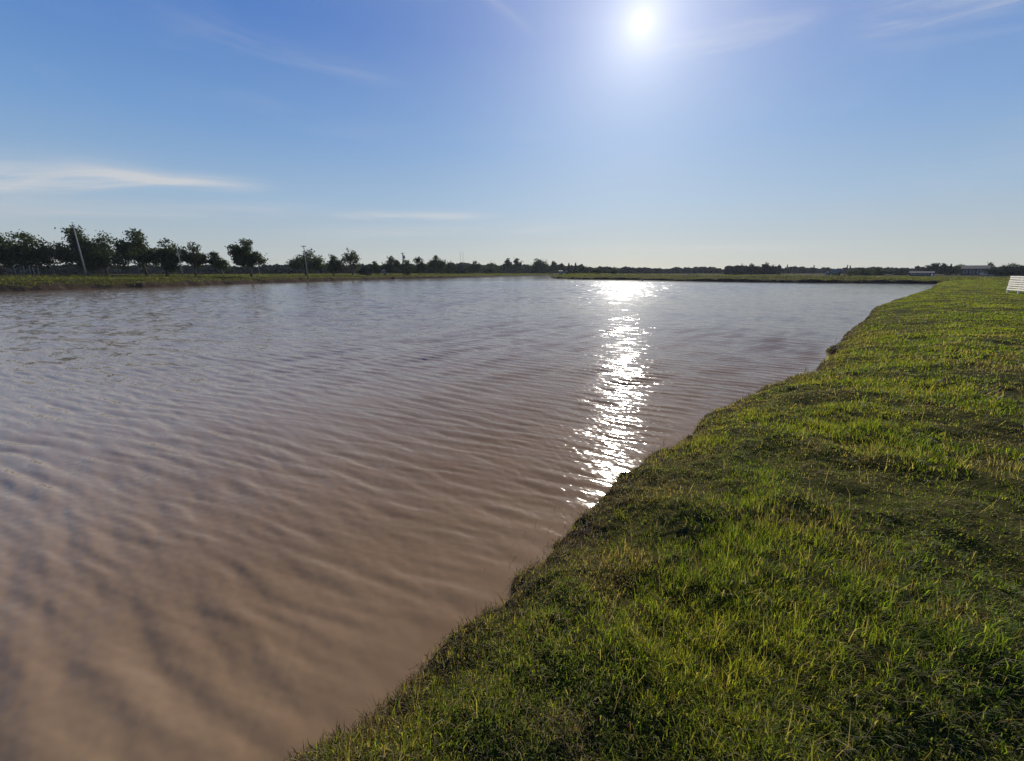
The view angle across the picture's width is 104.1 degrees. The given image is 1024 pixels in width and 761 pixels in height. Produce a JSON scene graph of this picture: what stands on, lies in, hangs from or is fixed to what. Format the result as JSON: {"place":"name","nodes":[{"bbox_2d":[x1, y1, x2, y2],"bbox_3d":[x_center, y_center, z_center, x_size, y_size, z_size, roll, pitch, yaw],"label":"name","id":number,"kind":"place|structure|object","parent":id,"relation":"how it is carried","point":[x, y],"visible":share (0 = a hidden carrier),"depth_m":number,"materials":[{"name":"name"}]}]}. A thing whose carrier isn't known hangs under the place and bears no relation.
{"place":"outdoors","nodes":[
{"label":"outdoors","id":0,"kind":"place"},
{"bbox_2d":[0,276,934,760],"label":"water","id":1,"kind":"structure","parent":0,"point":[262,522],"depth_m":5.10,"materials":[{"name":"brown liquid"}]},
{"bbox_2d":[0,273,1023,760],"bbox_3d":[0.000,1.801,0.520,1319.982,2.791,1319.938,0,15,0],"label":"ground","id":2,"kind":"structure","parent":0,"point":[846,489],"depth_m":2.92,"materials":[{"name":"green plant"}]},
{"bbox_2d":[0,233,21,274],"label":"tree","id":3,"kind":"object","parent":2,"relation":"on","point":[2,253],"visible":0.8,"depth_m":83.71,"materials":[{"name":"green plant"}]},
{"bbox_2d":[0,229,68,274],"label":"tree","id":4,"kind":"object","parent":2,"relation":"on","point":[40,256],"visible":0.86,"depth_m":86.22,"materials":[{"name":"green plant"}]},
{"bbox_2d":[48,222,108,274],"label":"tree","id":5,"kind":"object","parent":2,"relation":"on","point":[72,256],"visible":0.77,"depth_m":90.56,"materials":[{"name":"green plant"}]},
{"bbox_2d":[72,224,86,275],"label":"utility pole","id":6,"kind":"object","parent":2,"relation":"on","point":[80,252],"visible":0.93,"depth_m":78.12,"materials":[{"name":"concrete"}]},
{"bbox_2d":[74,230,118,274],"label":"tree","id":7,"kind":"object","parent":2,"relation":"on","point":[103,261],"visible":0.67,"depth_m":93.09,"materials":[{"name":"green plant"}]},
{"bbox_2d":[109,227,158,275],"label":"tree","id":8,"kind":"object","parent":2,"relation":"on","point":[135,250],"visible":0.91,"depth_m":90.64,"materials":[{"name":"green plant"}]},
{"bbox_2d":[146,238,186,275],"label":"tree","id":9,"kind":"object","parent":2,"relation":"on","point":[166,258],"visible":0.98,"depth_m":91.84,"materials":[{"name":"green plant"}]},
{"bbox_2d":[176,247,182,275],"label":"utility pole","id":10,"kind":"object","parent":2,"relation":"on","point":[179,262],"visible":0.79,"depth_m":88.28,"materials":[{"name":"grey wood"}]},
{"bbox_2d":[176,241,208,275],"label":"tree","id":11,"kind":"object","parent":2,"relation":"on","point":[196,258],"visible":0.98,"depth_m":95.01,"materials":[{"name":"green plant"}]},
{"bbox_2d":[206,251,231,275],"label":"tree","id":12,"kind":"object","parent":2,"relation":"on","point":[214,261],"visible":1,"depth_m":97.39,"materials":[{"name":"green plant"}]},
{"bbox_2d":[224,238,267,276],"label":"tree","id":13,"kind":"object","parent":2,"relation":"on","point":[243,256],"visible":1,"depth_m":94.41,"materials":[{"name":"green plant"}]},
{"bbox_2d":[301,245,308,279],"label":"utility pole","id":14,"kind":"object","parent":2,"relation":"on","point":[305,261],"visible":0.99,"depth_m":107.30,"materials":[{"name":"concrete"}]},
{"bbox_2d":[285,248,327,275],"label":"tree","id":15,"kind":"object","parent":2,"relation":"on","point":[314,263],"visible":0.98,"depth_m":118.84,"materials":[{"name":"green plant"}]},
{"bbox_2d":[322,254,343,274],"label":"tree","id":16,"kind":"object","parent":2,"relation":"on","point":[334,265],"visible":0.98,"depth_m":128.09,"materials":[{"name":"green plant"}]},
{"bbox_2d":[340,248,360,274],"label":"tree","id":17,"kind":"object","parent":2,"relation":"on","point":[352,258],"visible":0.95,"depth_m":134.92,"materials":[{"name":"green plant"}]},
{"bbox_2d":[357,265,372,274],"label":"shrub","id":18,"kind":"object","parent":2,"relation":"on","point":[363,270],"visible":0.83,"depth_m":145.73,"materials":[{"name":"green plant"}]},
{"bbox_2d":[369,261,380,274],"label":"tree","id":19,"kind":"object","parent":2,"relation":"on","point":[376,268],"visible":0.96,"depth_m":157.85,"materials":[{"name":"green plant"}]},
{"bbox_2d":[379,255,399,274],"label":"tree","id":20,"kind":"object","parent":2,"relation":"on","point":[390,266],"visible":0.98,"depth_m":162.28,"materials":[{"name":"green plant"}]},
{"bbox_2d":[401,252,404,274],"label":"utility pole","id":21,"kind":"object","parent":2,"relation":"on","point":[403,256],"visible":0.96,"depth_m":160.88,"materials":[{"name":"grey wood"}]},
{"bbox_2d":[396,260,415,274],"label":"tree","id":22,"kind":"object","parent":2,"relation":"on","point":[408,267],"visible":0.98,"depth_m":164.91,"materials":[{"name":"green plant"}]},
{"bbox_2d":[412,256,426,274],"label":"tree","id":23,"kind":"object","parent":2,"relation":"on","point":[421,265],"visible":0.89,"depth_m":176.11,"materials":[{"name":"green plant"}]},
{"bbox_2d":[426,255,447,273],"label":"tree","id":24,"kind":"object","parent":2,"relation":"on","point":[436,264],"visible":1,"depth_m":187.05,"materials":[{"name":"green plant"}]},
{"bbox_2d":[442,261,456,273],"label":"tree","id":25,"kind":"object","parent":2,"relation":"on","point":[449,267],"visible":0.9,"depth_m":206.01,"materials":[{"name":"green plant"}]},
{"bbox_2d":[464,261,482,273],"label":"tree","id":26,"kind":"object","parent":2,"relation":"on","point":[476,267],"visible":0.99,"depth_m":244.34,"materials":[{"name":"green plant"}]},
{"bbox_2d":[482,262,500,273],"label":"tree","id":27,"kind":"object","parent":2,"relation":"on","point":[490,269],"visible":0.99,"depth_m":268.06,"materials":[{"name":"green plant"}]},
{"bbox_2d":[502,258,513,272],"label":"tree","id":28,"kind":"object","parent":2,"relation":"on","point":[508,265],"visible":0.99,"depth_m":301.35,"materials":[{"name":"green plant"}]},
{"bbox_2d":[0,273,1017,287],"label":"bank grass","id":29,"kind":"structure","parent":2,"relation":"on","point":[185,277],"depth_m":100.66,"materials":[{"name":"green plant"}]},
{"bbox_2d":[1,262,1023,274],"bbox_3d":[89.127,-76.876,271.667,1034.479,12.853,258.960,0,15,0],"label":"distant wood","id":30,"kind":"object","parent":2,"relation":"on","point":[262,269],"visible":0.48,"depth_m":243.77,"materials":[{"name":"green plant"}]},
{"bbox_2d":[512,258,523,271],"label":"tree","id":31,"kind":"object","parent":2,"relation":"on","point":[517,265],"visible":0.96,"depth_m":304.11,"materials":[{"name":"green plant"}]},
{"bbox_2d":[522,258,549,272],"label":"tree","id":32,"kind":"object","parent":2,"relation":"on","point":[540,265],"visible":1,"depth_m":318.17,"materials":[{"name":"green plant"}]},
{"bbox_2d":[546,261,558,272],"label":"tree","id":33,"kind":"object","parent":2,"relation":"on","point":[552,267],"visible":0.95,"depth_m":322.81,"materials":[{"name":"green plant"}]},
{"bbox_2d":[556,263,565,271],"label":"tree","id":34,"kind":"object","parent":2,"relation":"on","point":[561,267],"visible":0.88,"depth_m":251.01,"materials":[{"name":"green plant"}]},
{"bbox_2d":[572,262,578,272],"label":"tree","id":35,"kind":"object","parent":2,"relation":"on","point":[575,269],"visible":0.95,"depth_m":252.09,"materials":[{"name":"green plant"}]},
{"bbox_2d":[578,265,590,272],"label":"tree","id":36,"kind":"object","parent":2,"relation":"on","point":[585,269],"visible":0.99,"depth_m":254.55,"materials":[{"name":"green plant"}]},
{"bbox_2d":[589,267,601,273],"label":"tree","id":37,"kind":"object","parent":2,"relation":"on","point":[597,270],"visible":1,"depth_m":257.49,"materials":[{"name":"green plant"}]},
{"bbox_2d":[607,267,618,273],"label":"tree","id":38,"kind":"object","parent":2,"relation":"on","point":[613,270],"visible":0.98,"depth_m":259.31,"materials":[{"name":"green plant"}]},
{"bbox_2d":[744,263,756,273],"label":"tree","id":39,"kind":"object","parent":2,"relation":"on","point":[750,266],"visible":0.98,"depth_m":253.78,"materials":[{"name":"green plant"}]},
{"bbox_2d":[761,262,771,273],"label":"tree","id":40,"kind":"object","parent":2,"relation":"on","point":[765,265],"visible":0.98,"depth_m":255.52,"materials":[{"name":"green plant"}]},
{"bbox_2d":[831,269,841,275],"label":"shed","id":41,"kind":"structure","parent":2,"relation":"on","point":[836,272],"depth_m":173.94,"materials":[{"name":"white paint"}]},
{"bbox_2d":[847,267,874,275],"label":"shrub","id":42,"kind":"object","parent":2,"relation":"on","point":[867,272],"visible":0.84,"depth_m":182.31,"materials":[{"name":"green plant"}]},
{"bbox_2d":[865,267,887,274],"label":"shrub","id":43,"kind":"object","parent":2,"relation":"on","point":[879,271],"visible":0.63,"depth_m":184.28,"materials":[{"name":"green plant"}]},
{"bbox_2d":[884,268,912,274],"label":"shrub","id":44,"kind":"object","parent":2,"relation":"on","point":[900,271],"visible":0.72,"depth_m":192.00,"materials":[{"name":"green plant"}]},
{"bbox_2d":[909,271,934,275],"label":"shed","id":45,"kind":"structure","parent":2,"relation":"on","point":[920,273],"depth_m":159.63,"materials":[{"name":"white paint"}]},
{"bbox_2d":[923,262,946,274],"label":"tree","id":46,"kind":"object","parent":2,"relation":"on","point":[934,267],"visible":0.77,"depth_m":200.97,"materials":[{"name":"green plant"}]},
{"bbox_2d":[938,263,948,274],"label":"tree","id":47,"kind":"object","parent":2,"relation":"on","point":[945,264],"visible":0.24,"depth_m":203.62,"materials":[{"name":"green plant"}]},
{"bbox_2d":[943,264,952,274],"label":"tree","id":48,"kind":"object","parent":2,"relation":"on","point":[948,271],"visible":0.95,"depth_m":202.30,"materials":[{"name":"green plant"}]},
{"bbox_2d":[948,263,961,274],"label":"tree","id":49,"kind":"object","parent":2,"relation":"on","point":[956,269],"visible":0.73,"depth_m":200.28,"materials":[{"name":"green plant"}]},
{"bbox_2d":[960,265,990,275],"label":"barn","id":50,"kind":"structure","parent":2,"relation":"on","point":[972,269],"depth_m":179.29,"materials":[{"name":"white paint"}]},
{"bbox_2d":[983,263,1023,275],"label":"hedge","id":51,"kind":"object","parent":2,"relation":"on","point":[1006,270],"visible":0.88,"depth_m":143.25,"materials":[{"name":"green plant"}]},
{"bbox_2d":[1006,276,1023,293],"bbox_3d":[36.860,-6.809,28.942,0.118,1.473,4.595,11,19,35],"label":"bench","id":52,"kind":"object","parent":2,"relation":"on","point":[1013,283],"visible":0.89,"depth_m":29.39,"materials":[{"name":"white paint"}]},
{"bbox_2d":[0,0,1023,268],"label":"sky","id":53,"kind":"structure","parent":0,"point":[663,134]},
{"bbox_2d":[284,293,914,760],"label":"shoreline","id":54,"kind":"structure","parent":0,"point":[402,687],"depth_m":2.56,"materials":[{"name":"brown soil"}]}
]}

